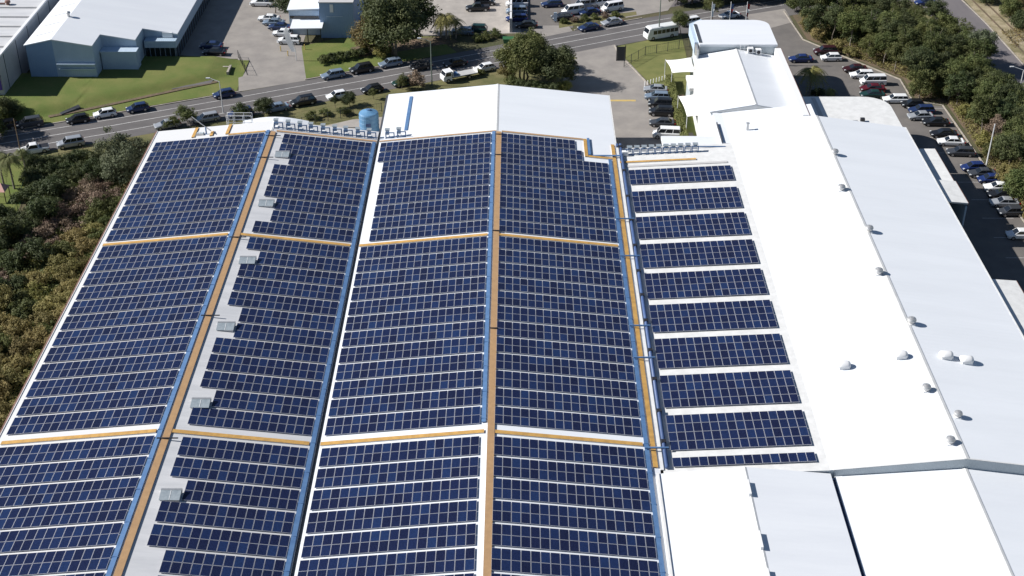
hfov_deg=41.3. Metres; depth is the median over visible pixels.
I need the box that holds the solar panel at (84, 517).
[77,512,89,523]
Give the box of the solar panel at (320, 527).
[315,522,325,532]
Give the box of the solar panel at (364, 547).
[359,542,369,553]
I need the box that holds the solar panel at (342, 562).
[337,557,347,568]
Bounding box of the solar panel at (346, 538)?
[341,533,351,543]
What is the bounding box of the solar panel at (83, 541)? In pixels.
[77,535,90,546]
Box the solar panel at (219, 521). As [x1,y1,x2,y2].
[213,516,225,526]
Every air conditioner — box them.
[747,47,753,53]
[755,48,761,54]
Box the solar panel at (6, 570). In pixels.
[0,565,12,575]
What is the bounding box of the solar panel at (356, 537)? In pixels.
[351,532,361,542]
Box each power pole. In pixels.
[13,119,21,154]
[417,37,432,85]
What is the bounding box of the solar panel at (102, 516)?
[96,511,108,521]
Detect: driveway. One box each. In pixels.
[180,0,305,90]
[534,25,571,36]
[563,45,672,148]
[622,0,674,17]
[748,9,791,27]
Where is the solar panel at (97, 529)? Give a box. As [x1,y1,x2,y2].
[91,524,103,534]
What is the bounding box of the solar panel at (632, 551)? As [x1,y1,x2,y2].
[627,545,637,556]
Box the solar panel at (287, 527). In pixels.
[282,522,292,533]
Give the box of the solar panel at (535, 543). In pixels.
[531,537,539,548]
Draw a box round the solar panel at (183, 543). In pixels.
[177,537,188,548]
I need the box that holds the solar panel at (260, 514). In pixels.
[255,509,266,519]
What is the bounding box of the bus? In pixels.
[643,21,678,40]
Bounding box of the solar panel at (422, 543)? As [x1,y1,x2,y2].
[417,538,426,548]
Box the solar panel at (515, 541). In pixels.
[511,536,520,546]
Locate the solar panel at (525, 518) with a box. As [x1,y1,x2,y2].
[521,513,529,523]
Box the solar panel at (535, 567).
[531,562,540,573]
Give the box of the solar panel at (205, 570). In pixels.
[200,565,211,575]
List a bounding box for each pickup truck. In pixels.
[18,142,49,153]
[249,0,272,6]
[466,2,489,11]
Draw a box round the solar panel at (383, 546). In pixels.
[378,540,388,551]
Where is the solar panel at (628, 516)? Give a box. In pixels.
[624,511,633,521]
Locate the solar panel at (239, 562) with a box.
[233,556,244,567]
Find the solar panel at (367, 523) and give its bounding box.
[362,518,372,528]
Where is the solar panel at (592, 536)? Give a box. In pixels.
[588,531,597,542]
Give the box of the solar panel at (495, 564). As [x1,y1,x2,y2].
[491,559,500,570]
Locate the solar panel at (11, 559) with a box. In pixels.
[4,554,17,565]
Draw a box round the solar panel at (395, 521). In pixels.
[391,516,400,526]
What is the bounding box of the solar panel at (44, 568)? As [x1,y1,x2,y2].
[38,562,51,573]
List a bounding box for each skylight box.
[159,488,182,501]
[190,397,211,407]
[216,321,235,331]
[238,256,256,264]
[258,199,274,207]
[275,151,289,158]
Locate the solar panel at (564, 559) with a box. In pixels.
[560,553,569,564]
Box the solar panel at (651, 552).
[646,547,656,558]
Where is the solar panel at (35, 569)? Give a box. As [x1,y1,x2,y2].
[28,563,41,574]
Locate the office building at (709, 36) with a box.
[689,19,777,74]
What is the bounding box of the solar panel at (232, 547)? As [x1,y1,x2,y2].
[227,541,238,552]
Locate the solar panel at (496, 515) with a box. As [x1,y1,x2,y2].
[492,510,501,521]
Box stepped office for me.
[287,0,363,41]
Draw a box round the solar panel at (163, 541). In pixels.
[157,535,169,546]
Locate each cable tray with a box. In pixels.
[105,130,269,575]
[283,142,375,575]
[481,131,494,421]
[587,138,620,156]
[608,159,665,575]
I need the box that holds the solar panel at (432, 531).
[428,526,437,536]
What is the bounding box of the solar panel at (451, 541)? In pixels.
[446,535,455,546]
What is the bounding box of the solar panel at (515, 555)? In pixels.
[511,549,520,560]
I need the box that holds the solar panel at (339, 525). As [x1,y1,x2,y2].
[334,520,344,531]
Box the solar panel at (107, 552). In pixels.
[101,547,113,557]
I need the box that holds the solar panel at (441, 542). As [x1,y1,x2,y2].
[436,536,446,547]
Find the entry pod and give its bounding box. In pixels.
[686,75,693,95]
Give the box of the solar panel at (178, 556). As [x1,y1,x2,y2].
[173,551,184,562]
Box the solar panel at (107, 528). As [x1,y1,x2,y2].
[100,523,113,534]
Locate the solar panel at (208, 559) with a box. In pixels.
[203,553,215,564]
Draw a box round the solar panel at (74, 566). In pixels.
[67,560,80,571]
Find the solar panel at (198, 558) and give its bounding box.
[193,552,205,563]
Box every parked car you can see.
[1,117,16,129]
[16,114,43,128]
[56,134,84,149]
[65,112,89,124]
[93,107,116,118]
[126,101,149,113]
[153,118,180,130]
[193,110,219,123]
[199,40,223,49]
[202,47,226,55]
[212,87,235,99]
[228,105,254,119]
[257,13,280,21]
[262,17,285,25]
[267,22,289,30]
[267,101,290,113]
[272,28,291,36]
[277,34,300,44]
[290,93,316,107]
[320,68,345,79]
[325,89,345,100]
[349,61,374,74]
[360,82,383,94]
[378,56,402,68]
[391,76,414,87]
[410,60,430,70]
[443,57,467,68]
[451,26,473,35]
[470,23,487,32]
[474,0,495,5]
[474,61,495,70]
[506,5,527,14]
[506,13,527,21]
[515,20,537,28]
[541,0,563,7]
[551,12,573,20]
[577,22,600,31]
[578,7,600,15]
[600,16,623,26]
[643,84,667,92]
[644,90,669,99]
[648,97,672,107]
[649,105,673,116]
[649,117,675,126]
[685,15,699,26]
[718,10,740,19]
[788,53,813,62]
[813,45,838,55]
[820,52,842,61]
[842,63,867,72]
[849,69,873,78]
[859,83,885,91]
[859,89,886,98]
[882,93,908,103]
[900,98,924,108]
[907,110,933,120]
[908,104,935,112]
[914,0,934,5]
[922,116,949,126]
[929,128,958,138]
[936,136,965,145]
[946,146,975,157]
[960,161,986,171]
[967,167,996,178]
[976,173,1000,183]
[983,181,1003,190]
[986,188,1014,198]
[989,196,1020,207]
[997,205,1023,217]
[1005,228,1023,239]
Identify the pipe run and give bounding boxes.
[619,143,668,468]
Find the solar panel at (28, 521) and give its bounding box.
[21,517,34,527]
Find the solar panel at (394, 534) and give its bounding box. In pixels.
[389,529,399,539]
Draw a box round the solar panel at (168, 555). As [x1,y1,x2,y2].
[162,550,174,561]
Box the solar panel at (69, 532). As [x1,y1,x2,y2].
[63,526,75,536]
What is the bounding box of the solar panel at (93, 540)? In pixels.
[87,535,99,545]
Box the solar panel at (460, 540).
[456,535,465,545]
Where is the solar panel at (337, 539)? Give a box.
[332,533,342,544]
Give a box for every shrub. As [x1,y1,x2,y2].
[161,116,180,127]
[173,104,197,122]
[230,102,249,117]
[253,97,274,114]
[304,110,318,119]
[316,54,329,63]
[318,108,330,115]
[325,52,337,62]
[331,94,338,107]
[334,51,345,60]
[335,107,351,113]
[339,91,355,105]
[342,51,352,58]
[349,48,359,57]
[357,48,370,55]
[359,43,372,52]
[368,88,377,98]
[371,42,394,57]
[395,72,407,89]
[407,70,425,87]
[471,32,484,42]
[476,68,485,73]
[480,31,490,40]
[489,28,501,37]
[502,74,518,85]
[510,78,525,86]
[522,79,536,87]
[530,80,546,88]
[544,81,560,89]
[557,79,573,90]
[560,17,568,23]
[569,16,578,22]
[579,14,589,20]
[590,13,598,19]
[601,11,609,17]
[611,11,620,16]
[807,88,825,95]
[822,31,832,40]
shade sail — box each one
[664,56,693,81]
[677,94,697,128]
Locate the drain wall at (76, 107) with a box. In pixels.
[60,104,80,114]
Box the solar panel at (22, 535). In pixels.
[15,530,28,540]
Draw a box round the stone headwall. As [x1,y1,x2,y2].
[223,65,231,74]
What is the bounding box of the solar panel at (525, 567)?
[521,561,530,573]
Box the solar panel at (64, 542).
[58,537,70,547]
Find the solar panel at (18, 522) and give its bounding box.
[12,517,25,528]
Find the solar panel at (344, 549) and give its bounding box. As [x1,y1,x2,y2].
[339,543,349,554]
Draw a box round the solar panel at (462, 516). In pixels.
[457,511,466,521]
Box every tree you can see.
[0,93,22,117]
[0,106,9,136]
[0,151,16,183]
[0,153,27,188]
[10,99,25,116]
[11,147,33,168]
[78,157,106,182]
[92,126,132,168]
[99,141,145,185]
[130,137,150,159]
[269,0,289,12]
[346,15,387,47]
[357,0,430,55]
[405,0,441,24]
[428,13,463,39]
[429,20,449,38]
[448,18,466,38]
[490,31,555,80]
[496,63,518,81]
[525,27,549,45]
[525,43,578,82]
[668,0,687,4]
[670,9,690,36]
[701,0,723,19]
[794,65,829,96]
[797,0,813,15]
[798,0,830,32]
[809,0,837,15]
[823,0,844,39]
[823,2,844,35]
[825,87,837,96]
[827,0,852,7]
[835,10,866,44]
[840,14,869,43]
[843,6,864,16]
[846,0,871,13]
[848,0,868,7]
[858,11,882,50]
[858,28,883,58]
[859,4,880,17]
[867,0,895,11]
[871,7,890,35]
[872,31,898,63]
[876,15,906,35]
[877,10,902,50]
[883,0,912,10]
[884,40,911,70]
[890,2,901,15]
[896,24,922,66]
[897,17,916,40]
[898,45,940,71]
[900,8,918,25]
[902,10,922,22]
[904,45,934,78]
[905,4,925,15]
[906,61,937,97]
[913,18,935,43]
[916,12,933,21]
[917,17,940,35]
[920,25,948,53]
[920,57,952,96]
[923,0,950,17]
[930,10,959,33]
[930,44,954,69]
[937,28,953,40]
[938,55,968,84]
[939,39,967,59]
[942,33,967,49]
[943,70,976,103]
[945,18,974,36]
[945,54,974,75]
[956,25,972,40]
[956,45,975,61]
[959,71,978,105]
[964,52,991,72]
[965,93,991,125]
[966,28,999,50]
[967,36,998,57]
[968,66,984,79]
[970,86,1002,133]
[972,54,995,77]
[973,80,1002,100]
[974,70,1005,94]
[976,65,1001,78]
[980,0,999,3]
[983,114,1005,141]
[989,70,1014,83]
[991,77,1023,102]
[991,100,1017,119]
[991,132,1023,164]
[993,91,1020,124]
[994,160,1023,181]
[995,73,1023,95]
[998,167,1023,199]
[999,0,1023,17]
[999,112,1023,133]
[1000,118,1023,134]
[1003,83,1023,103]
[1003,126,1023,160]
[1005,9,1023,28]
[1011,104,1023,120]
[1019,158,1023,168]
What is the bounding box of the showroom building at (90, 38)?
[23,0,209,76]
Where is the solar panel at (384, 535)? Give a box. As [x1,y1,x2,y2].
[380,530,389,540]
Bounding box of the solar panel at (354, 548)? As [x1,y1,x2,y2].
[349,543,359,553]
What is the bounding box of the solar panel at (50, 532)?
[44,527,56,538]
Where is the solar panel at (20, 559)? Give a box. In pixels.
[14,553,27,564]
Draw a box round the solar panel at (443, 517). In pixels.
[438,512,447,523]
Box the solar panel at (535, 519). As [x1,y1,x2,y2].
[530,514,539,524]
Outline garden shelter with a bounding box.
[0,183,10,202]
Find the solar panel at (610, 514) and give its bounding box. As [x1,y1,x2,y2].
[605,510,614,520]
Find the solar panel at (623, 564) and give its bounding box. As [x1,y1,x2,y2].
[619,558,628,569]
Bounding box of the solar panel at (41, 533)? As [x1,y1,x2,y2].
[34,528,47,539]
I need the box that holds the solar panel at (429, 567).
[425,562,434,573]
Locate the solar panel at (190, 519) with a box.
[184,513,196,524]
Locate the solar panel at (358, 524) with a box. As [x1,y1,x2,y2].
[353,519,362,529]
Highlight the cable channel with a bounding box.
[404,96,412,130]
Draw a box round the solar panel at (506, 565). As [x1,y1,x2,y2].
[501,560,510,571]
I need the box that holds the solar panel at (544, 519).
[540,514,548,525]
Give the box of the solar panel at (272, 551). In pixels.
[266,545,277,556]
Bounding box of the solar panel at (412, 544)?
[407,538,417,549]
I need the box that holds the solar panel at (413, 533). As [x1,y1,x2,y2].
[408,528,418,538]
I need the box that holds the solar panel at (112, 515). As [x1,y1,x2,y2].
[106,510,117,520]
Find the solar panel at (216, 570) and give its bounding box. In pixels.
[210,565,222,575]
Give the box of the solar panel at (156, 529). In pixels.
[151,524,162,534]
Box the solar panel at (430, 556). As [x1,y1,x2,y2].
[426,550,435,561]
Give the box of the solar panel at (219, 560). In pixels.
[213,554,224,565]
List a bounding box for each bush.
[0,203,18,218]
[0,210,20,232]
[0,216,26,237]
[0,236,10,249]
[0,249,13,263]
[0,250,25,275]
[0,268,9,280]
[0,277,7,286]
[0,283,14,311]
[0,311,16,326]
[0,316,32,336]
[0,332,11,355]
[0,342,12,367]
[0,352,34,375]
[0,364,28,388]
[0,371,13,402]
[0,400,10,418]
[0,414,6,429]
[1,288,33,304]
[1,297,46,320]
[5,273,27,293]
[6,335,43,356]
[9,187,38,203]
[9,270,27,282]
[9,395,17,405]
[11,211,44,230]
[12,235,53,262]
[16,218,38,237]
[18,166,40,183]
[19,207,33,215]
[19,233,34,248]
[20,324,47,342]
[21,153,40,164]
[21,173,45,185]
[22,270,50,289]
[22,369,30,381]
[23,158,47,169]
[23,280,49,298]
[24,180,43,194]
[24,195,60,219]
[27,309,58,326]
[29,221,57,238]
[30,176,64,198]
[30,294,62,302]
[31,296,64,317]
[32,349,41,361]
[35,162,57,176]
[37,331,49,348]
[38,266,54,278]
[38,320,55,341]
[39,153,59,164]
[40,194,62,216]
[40,215,63,229]
[43,252,71,265]
[44,236,61,243]
[45,174,67,184]
[46,168,69,177]
[46,252,84,274]
[49,201,82,219]
[49,239,79,255]
[49,289,72,304]
[50,277,78,296]
[51,261,78,282]
[51,305,64,323]
[53,152,76,166]
[55,181,74,198]
[56,160,76,171]
[59,216,85,232]
[59,227,89,244]
[61,187,75,202]
[64,167,85,183]
[64,194,82,211]
[68,160,87,172]
[68,203,89,220]
[69,149,89,161]
[70,182,96,200]
[70,236,99,257]
[72,190,105,208]
[74,255,89,268]
[77,173,99,189]
[78,208,104,225]
[80,222,103,235]
[81,149,104,161]
[85,194,120,217]
[87,227,105,246]
[93,180,113,191]
[98,214,110,226]
[104,186,122,199]
[112,176,131,191]
[784,0,805,10]
[798,18,811,29]
[807,26,829,39]
[827,38,845,50]
[842,45,858,56]
[941,84,957,100]
[953,103,971,115]
[972,129,994,146]
[982,141,1000,158]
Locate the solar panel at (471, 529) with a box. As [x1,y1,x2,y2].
[466,523,475,534]
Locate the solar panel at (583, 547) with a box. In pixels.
[579,541,588,552]
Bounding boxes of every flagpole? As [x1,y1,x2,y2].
[711,2,714,17]
[729,2,733,19]
[746,2,749,16]
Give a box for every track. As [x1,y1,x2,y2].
[972,0,1023,53]
[985,1,1023,39]
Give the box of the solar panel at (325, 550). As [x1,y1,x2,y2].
[320,545,330,556]
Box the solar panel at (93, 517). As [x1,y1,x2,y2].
[87,512,99,522]
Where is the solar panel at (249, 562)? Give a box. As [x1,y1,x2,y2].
[243,557,254,568]
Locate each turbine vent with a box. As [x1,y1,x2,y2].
[831,148,838,155]
[838,184,845,191]
[865,225,873,232]
[874,267,882,275]
[907,316,916,325]
[922,383,930,392]
[945,435,955,445]
[954,410,962,418]
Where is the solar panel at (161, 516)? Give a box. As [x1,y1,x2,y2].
[155,511,166,521]
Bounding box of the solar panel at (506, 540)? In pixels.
[502,535,510,546]
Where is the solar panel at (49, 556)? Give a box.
[43,551,55,562]
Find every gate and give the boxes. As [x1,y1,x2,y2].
[237,50,246,70]
[616,45,625,60]
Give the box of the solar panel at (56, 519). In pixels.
[49,514,62,525]
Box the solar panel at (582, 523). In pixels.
[578,518,587,528]
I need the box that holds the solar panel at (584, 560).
[580,555,589,566]
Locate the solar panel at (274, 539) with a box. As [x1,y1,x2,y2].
[269,534,280,545]
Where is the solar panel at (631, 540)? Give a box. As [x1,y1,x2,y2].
[626,535,635,545]
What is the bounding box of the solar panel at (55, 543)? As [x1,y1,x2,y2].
[48,537,61,548]
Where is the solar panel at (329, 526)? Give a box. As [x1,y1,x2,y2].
[324,521,334,531]
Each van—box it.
[506,0,527,7]
[561,3,584,13]
[574,0,595,7]
[595,0,611,7]
[601,0,623,12]
[652,125,679,138]
[859,73,886,84]
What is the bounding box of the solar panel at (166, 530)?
[160,525,172,535]
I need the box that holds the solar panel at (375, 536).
[370,530,380,541]
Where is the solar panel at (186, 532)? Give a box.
[180,526,192,537]
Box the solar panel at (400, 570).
[395,564,405,575]
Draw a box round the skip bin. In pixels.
[503,36,513,45]
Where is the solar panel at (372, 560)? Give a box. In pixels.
[367,555,377,566]
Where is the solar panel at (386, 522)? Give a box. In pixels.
[381,517,391,527]
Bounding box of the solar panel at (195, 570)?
[190,564,201,575]
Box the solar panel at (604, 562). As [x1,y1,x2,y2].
[599,556,609,567]
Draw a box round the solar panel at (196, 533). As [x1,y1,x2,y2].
[190,527,201,538]
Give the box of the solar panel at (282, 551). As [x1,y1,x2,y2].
[276,546,287,557]
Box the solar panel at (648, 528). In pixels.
[644,523,653,533]
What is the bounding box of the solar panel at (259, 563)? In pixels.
[253,558,264,569]
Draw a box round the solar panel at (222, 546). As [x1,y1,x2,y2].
[217,541,228,551]
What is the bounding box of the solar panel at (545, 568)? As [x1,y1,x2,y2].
[541,563,550,574]
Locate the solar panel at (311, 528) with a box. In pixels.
[306,522,316,533]
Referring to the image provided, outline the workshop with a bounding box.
[656,466,1023,575]
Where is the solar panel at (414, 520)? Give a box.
[410,515,419,525]
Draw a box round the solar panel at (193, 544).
[187,538,198,549]
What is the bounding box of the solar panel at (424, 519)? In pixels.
[419,514,428,524]
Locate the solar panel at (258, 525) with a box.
[253,520,263,530]
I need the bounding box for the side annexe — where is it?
[693,70,722,142]
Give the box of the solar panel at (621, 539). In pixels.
[617,534,626,544]
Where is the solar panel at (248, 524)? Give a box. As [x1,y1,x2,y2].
[243,519,254,529]
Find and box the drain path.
[48,81,216,116]
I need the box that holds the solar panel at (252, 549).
[247,543,258,554]
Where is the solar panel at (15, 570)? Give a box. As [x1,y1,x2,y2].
[9,564,22,575]
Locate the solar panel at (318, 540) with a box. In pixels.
[313,535,323,545]
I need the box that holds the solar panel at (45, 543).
[39,538,52,549]
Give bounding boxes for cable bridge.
[157,437,177,438]
[621,255,639,256]
[633,356,654,357]
[645,447,668,448]
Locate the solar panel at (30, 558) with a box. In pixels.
[23,552,36,563]
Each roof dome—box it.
[836,360,850,369]
[893,350,907,359]
[939,350,953,360]
[959,355,973,364]
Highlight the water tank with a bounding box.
[359,108,379,131]
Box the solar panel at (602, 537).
[597,532,607,543]
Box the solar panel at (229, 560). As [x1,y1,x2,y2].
[223,555,234,566]
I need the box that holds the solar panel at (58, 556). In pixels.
[52,550,65,561]
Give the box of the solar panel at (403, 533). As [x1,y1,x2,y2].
[399,528,408,539]
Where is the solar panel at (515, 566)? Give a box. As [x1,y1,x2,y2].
[511,560,520,572]
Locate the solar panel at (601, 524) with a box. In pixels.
[597,519,605,529]
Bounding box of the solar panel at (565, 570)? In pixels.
[561,565,570,575]
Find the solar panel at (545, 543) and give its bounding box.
[540,538,549,549]
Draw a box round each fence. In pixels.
[177,114,243,129]
[297,102,384,123]
[624,39,689,62]
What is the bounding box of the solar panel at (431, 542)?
[427,537,436,548]
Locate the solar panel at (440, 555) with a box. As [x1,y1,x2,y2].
[435,550,445,561]
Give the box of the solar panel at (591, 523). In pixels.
[587,518,596,529]
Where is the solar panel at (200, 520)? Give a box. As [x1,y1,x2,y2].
[194,514,205,525]
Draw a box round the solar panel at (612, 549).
[608,544,617,555]
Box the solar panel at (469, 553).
[465,548,474,558]
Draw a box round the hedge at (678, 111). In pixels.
[665,74,687,135]
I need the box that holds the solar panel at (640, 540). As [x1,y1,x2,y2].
[636,535,645,546]
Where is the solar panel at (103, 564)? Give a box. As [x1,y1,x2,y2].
[97,558,109,569]
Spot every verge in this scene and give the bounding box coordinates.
[33,69,567,166]
[559,11,636,27]
[965,0,1023,62]
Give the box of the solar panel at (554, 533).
[550,528,558,539]
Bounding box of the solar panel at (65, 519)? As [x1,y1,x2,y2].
[59,514,71,524]
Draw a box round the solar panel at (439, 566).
[435,561,444,572]
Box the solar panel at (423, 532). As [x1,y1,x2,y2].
[418,527,427,537]
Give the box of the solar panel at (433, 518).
[429,513,438,523]
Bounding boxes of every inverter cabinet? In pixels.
[273,118,283,128]
[285,119,295,129]
[297,121,306,131]
[308,122,317,132]
[320,123,330,133]
[332,124,341,134]
[343,126,352,135]
[355,127,364,137]
[366,128,376,138]
[385,128,394,138]
[396,127,405,137]
[626,145,632,155]
[633,145,639,154]
[640,145,647,154]
[648,144,654,154]
[655,144,661,153]
[662,144,669,153]
[670,143,676,153]
[677,143,683,152]
[684,143,691,152]
[692,142,698,152]
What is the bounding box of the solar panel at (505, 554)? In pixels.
[501,548,510,559]
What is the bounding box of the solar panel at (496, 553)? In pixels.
[491,548,500,558]
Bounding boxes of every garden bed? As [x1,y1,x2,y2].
[350,36,457,57]
[679,99,696,135]
[793,8,1023,206]
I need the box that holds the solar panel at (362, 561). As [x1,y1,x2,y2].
[357,555,367,566]
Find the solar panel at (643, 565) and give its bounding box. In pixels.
[638,560,648,571]
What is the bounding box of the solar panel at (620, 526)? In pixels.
[615,521,625,531]
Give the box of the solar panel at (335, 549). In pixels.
[330,544,340,555]
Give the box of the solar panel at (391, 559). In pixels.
[386,553,396,564]
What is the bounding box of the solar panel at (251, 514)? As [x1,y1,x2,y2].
[245,508,256,518]
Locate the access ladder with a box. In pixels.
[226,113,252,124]
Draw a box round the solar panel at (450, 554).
[445,549,455,560]
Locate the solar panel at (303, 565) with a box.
[298,560,309,571]
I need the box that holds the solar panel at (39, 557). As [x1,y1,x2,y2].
[33,552,46,563]
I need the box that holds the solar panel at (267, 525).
[262,520,273,531]
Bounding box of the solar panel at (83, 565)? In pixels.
[77,559,90,571]
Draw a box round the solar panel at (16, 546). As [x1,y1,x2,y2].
[10,540,23,551]
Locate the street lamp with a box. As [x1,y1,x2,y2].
[206,77,223,112]
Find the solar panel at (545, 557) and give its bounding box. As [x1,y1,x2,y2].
[541,552,550,563]
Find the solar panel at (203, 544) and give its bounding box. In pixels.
[197,539,208,550]
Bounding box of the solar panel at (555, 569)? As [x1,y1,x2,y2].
[551,564,560,575]
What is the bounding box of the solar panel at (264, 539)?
[259,533,270,544]
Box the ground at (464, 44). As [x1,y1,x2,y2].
[0,0,1023,403]
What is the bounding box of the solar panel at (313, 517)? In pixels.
[308,512,318,522]
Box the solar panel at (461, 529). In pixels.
[457,524,465,534]
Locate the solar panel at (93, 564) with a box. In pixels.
[87,559,99,570]
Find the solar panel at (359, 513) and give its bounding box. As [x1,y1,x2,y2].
[354,509,364,519]
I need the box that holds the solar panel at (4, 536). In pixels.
[0,531,9,541]
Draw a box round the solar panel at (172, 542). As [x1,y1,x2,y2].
[167,536,179,547]
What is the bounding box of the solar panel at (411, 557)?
[406,552,415,563]
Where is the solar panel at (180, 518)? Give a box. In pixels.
[174,513,186,523]
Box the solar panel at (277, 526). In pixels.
[272,521,282,532]
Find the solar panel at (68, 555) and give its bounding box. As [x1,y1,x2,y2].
[62,550,75,560]
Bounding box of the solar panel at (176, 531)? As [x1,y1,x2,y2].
[170,526,182,536]
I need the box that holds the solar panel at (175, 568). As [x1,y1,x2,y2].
[169,562,181,573]
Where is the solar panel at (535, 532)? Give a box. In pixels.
[531,527,539,537]
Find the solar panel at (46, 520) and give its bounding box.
[40,515,52,525]
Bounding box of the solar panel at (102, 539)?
[96,534,109,545]
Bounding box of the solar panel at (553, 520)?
[549,515,558,526]
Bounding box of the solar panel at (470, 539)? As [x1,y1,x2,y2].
[466,534,475,545]
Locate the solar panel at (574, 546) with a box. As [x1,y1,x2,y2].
[569,540,578,551]
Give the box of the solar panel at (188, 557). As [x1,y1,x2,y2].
[183,552,195,563]
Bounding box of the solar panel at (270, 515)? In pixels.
[265,510,275,520]
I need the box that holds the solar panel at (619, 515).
[614,510,623,520]
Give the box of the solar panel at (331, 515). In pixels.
[326,511,336,521]
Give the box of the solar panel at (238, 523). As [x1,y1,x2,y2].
[233,518,244,528]
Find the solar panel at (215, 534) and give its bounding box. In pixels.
[210,529,221,540]
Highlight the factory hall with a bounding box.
[0,84,669,575]
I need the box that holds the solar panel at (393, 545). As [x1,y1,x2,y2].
[388,540,397,550]
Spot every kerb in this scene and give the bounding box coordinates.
[5,91,240,131]
[304,61,405,79]
[614,45,649,84]
[784,11,1023,221]
[962,0,1023,65]
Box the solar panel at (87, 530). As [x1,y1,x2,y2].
[81,525,94,535]
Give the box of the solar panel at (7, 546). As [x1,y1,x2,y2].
[1,541,14,552]
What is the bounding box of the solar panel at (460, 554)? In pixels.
[455,548,464,559]
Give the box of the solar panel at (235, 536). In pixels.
[230,531,240,541]
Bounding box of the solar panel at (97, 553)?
[91,547,104,558]
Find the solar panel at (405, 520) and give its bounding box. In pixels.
[400,515,409,526]
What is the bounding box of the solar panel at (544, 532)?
[540,527,549,538]
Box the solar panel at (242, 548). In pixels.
[237,542,248,553]
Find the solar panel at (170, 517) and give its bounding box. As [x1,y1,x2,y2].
[165,512,176,522]
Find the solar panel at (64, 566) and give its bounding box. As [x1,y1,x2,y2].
[57,561,70,572]
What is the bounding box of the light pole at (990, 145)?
[986,124,995,164]
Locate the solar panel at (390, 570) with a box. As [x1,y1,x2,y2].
[385,565,395,575]
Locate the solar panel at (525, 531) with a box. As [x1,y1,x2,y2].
[521,526,529,536]
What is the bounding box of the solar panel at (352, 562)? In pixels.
[347,556,357,567]
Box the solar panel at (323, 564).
[318,558,328,569]
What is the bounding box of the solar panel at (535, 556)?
[531,551,540,562]
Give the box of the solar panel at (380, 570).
[375,565,385,575]
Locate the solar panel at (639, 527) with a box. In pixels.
[634,522,643,533]
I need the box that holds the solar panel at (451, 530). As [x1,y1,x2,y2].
[447,525,456,535]
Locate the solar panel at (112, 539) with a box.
[106,533,118,544]
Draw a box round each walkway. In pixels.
[0,429,156,444]
[102,233,227,246]
[113,131,275,575]
[172,429,309,445]
[191,127,198,137]
[225,124,231,134]
[228,130,264,135]
[241,233,350,246]
[277,130,376,141]
[320,429,483,445]
[359,233,487,246]
[379,130,495,141]
[483,131,501,575]
[495,430,642,446]
[500,233,617,246]
[502,130,582,139]
[583,139,587,156]
[588,155,611,158]
[611,144,657,467]
[620,158,695,163]
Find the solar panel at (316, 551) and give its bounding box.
[311,545,321,556]
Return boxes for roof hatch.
[196,132,203,135]
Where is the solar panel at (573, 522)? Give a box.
[568,517,577,527]
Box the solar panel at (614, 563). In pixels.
[609,557,618,568]
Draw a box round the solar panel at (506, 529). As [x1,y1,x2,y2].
[502,524,510,535]
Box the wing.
[693,48,809,135]
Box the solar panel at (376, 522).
[372,517,381,528]
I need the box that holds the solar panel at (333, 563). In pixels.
[327,558,338,569]
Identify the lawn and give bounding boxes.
[0,55,248,129]
[0,154,33,209]
[302,37,456,77]
[617,35,689,95]
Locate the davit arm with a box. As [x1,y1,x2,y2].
[191,116,210,133]
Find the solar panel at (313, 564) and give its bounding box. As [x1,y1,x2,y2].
[308,559,318,570]
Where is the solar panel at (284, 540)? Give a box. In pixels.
[279,535,289,546]
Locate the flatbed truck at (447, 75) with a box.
[440,67,477,82]
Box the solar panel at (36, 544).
[29,539,42,550]
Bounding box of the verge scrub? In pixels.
[1001,2,1023,47]
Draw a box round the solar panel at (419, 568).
[415,562,424,574]
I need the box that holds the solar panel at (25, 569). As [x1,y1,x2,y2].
[18,564,31,575]
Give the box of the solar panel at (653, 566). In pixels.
[648,561,658,571]
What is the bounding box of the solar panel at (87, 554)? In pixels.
[81,548,94,559]
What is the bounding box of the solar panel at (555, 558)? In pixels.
[550,552,559,563]
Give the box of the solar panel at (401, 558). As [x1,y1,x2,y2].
[396,553,406,563]
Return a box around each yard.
[326,117,381,140]
[358,0,520,35]
[520,0,572,33]
[571,0,703,17]
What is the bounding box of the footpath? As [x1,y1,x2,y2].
[7,57,576,162]
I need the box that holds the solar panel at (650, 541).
[645,536,655,547]
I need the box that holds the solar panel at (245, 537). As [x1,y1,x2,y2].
[240,532,250,542]
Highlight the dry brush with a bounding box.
[0,187,125,422]
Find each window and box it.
[145,48,175,55]
[176,0,209,55]
[290,16,318,18]
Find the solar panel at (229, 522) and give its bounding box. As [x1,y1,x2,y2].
[223,517,234,527]
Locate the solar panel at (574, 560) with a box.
[570,554,579,565]
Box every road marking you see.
[1,4,785,143]
[4,0,777,136]
[4,34,641,150]
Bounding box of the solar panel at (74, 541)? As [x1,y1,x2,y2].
[67,536,80,547]
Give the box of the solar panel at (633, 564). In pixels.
[628,559,638,570]
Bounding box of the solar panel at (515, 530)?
[511,525,520,535]
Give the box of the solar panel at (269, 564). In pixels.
[263,559,274,570]
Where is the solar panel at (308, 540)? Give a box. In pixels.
[303,535,313,546]

